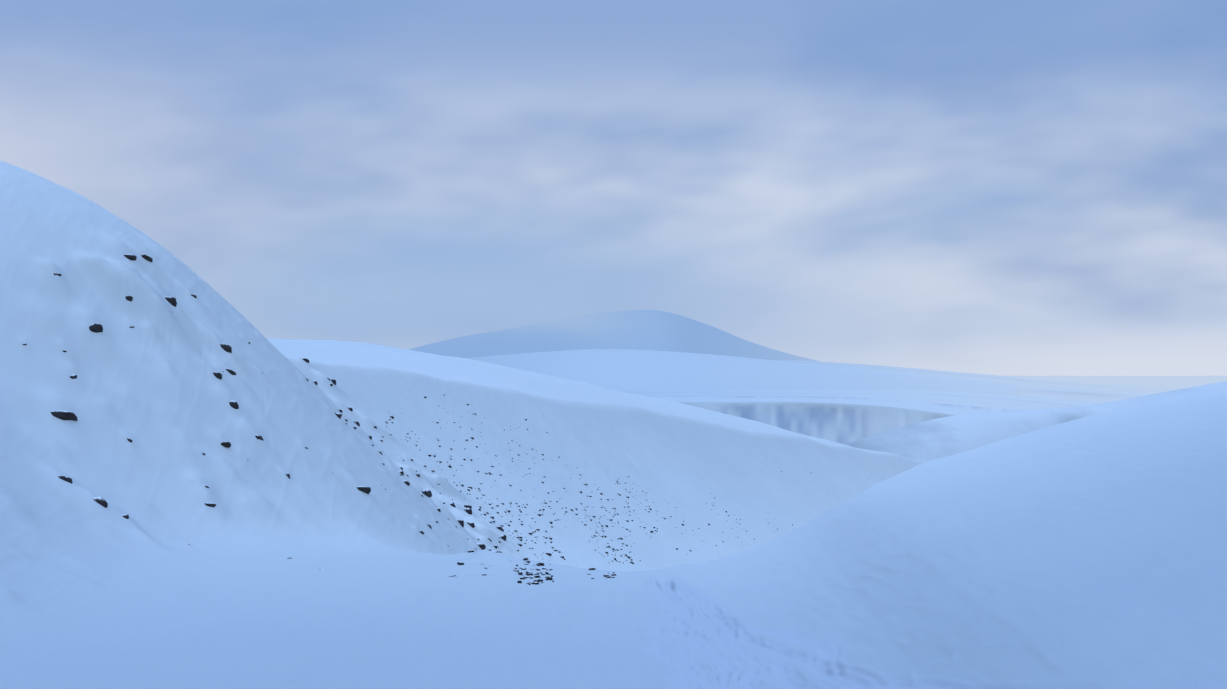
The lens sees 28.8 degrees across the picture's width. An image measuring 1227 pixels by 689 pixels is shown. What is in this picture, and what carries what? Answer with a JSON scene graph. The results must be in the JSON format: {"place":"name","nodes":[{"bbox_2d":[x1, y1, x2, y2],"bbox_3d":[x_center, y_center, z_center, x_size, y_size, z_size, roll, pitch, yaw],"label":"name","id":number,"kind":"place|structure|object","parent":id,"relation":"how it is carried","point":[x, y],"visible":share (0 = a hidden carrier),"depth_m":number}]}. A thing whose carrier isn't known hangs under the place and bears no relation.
{"place":"outdoors","nodes":[
{"label":"outdoors","id":0,"kind":"place"},
{"bbox_2d":[274,269,619,335],"bbox_3d":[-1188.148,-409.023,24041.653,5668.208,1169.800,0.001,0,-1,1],"label":"cloud","id":1,"kind":"structure","parent":0,"point":[386,302],"depth_m":24056.04},
{"bbox_2d":[0,161,1226,688],"bbox_3d":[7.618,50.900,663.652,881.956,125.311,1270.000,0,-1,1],"label":"terrain","id":2,"kind":"structure","parent":0,"point":[1086,553],"depth_m":150.81},
{"bbox_2d":[22,254,509,576],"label":"hill rocks","id":3,"kind":"object","parent":2,"relation":"on","point":[70,415],"depth_m":181.31},
{"bbox_2d":[386,395,867,584],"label":"bank rocks","id":4,"kind":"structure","parent":2,"relation":"on","point":[535,582],"depth_m":249.31},
{"bbox_2d":[0,0,1226,375],"label":"sky","id":5,"kind":"structure","parent":0,"point":[989,187]},
{"bbox_2d":[408,310,820,361],"bbox_3d":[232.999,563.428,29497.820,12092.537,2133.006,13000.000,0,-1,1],"label":"mountain","id":6,"kind":"structure","parent":0,"point":[656,330],"depth_m":30820.28},
{"bbox_2d":[466,349,1016,395],"bbox_3d":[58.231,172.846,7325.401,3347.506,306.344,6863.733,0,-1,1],"label":"hill","id":7,"kind":"structure","parent":0,"point":[626,369],"depth_m":6098.97},
{"bbox_2d":[647,396,1021,443],"bbox_3d":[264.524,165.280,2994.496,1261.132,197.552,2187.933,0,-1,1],"label":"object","id":8,"kind":"structure","parent":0,"point":[843,420],"depth_m":2732.00},
{"bbox_2d":[612,389,1106,409],"bbox_3d":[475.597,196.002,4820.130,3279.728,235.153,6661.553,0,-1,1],"label":"hill","id":9,"kind":"structure","parent":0,"point":[999,401],"depth_m":4599.25},
{"bbox_2d":[775,360,1184,393],"bbox_3d":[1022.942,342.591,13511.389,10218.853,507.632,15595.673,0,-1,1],"label":"hill","id":10,"kind":"structure","parent":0,"point":[1018,381],"depth_m":11731.01},
{"bbox_2d":[845,381,1226,462],"bbox_3d":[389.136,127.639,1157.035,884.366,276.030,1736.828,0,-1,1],"label":"hill","id":11,"kind":"structure","parent":0,"point":[929,440],"depth_m":986.63},
{"bbox_2d":[1010,376,1226,387],"bbox_3d":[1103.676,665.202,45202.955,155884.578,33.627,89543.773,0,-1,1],"label":"ground sheet","id":12,"kind":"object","parent":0,"point":[1172,381],"visible":0.06,"depth_m":39442.25}
]}

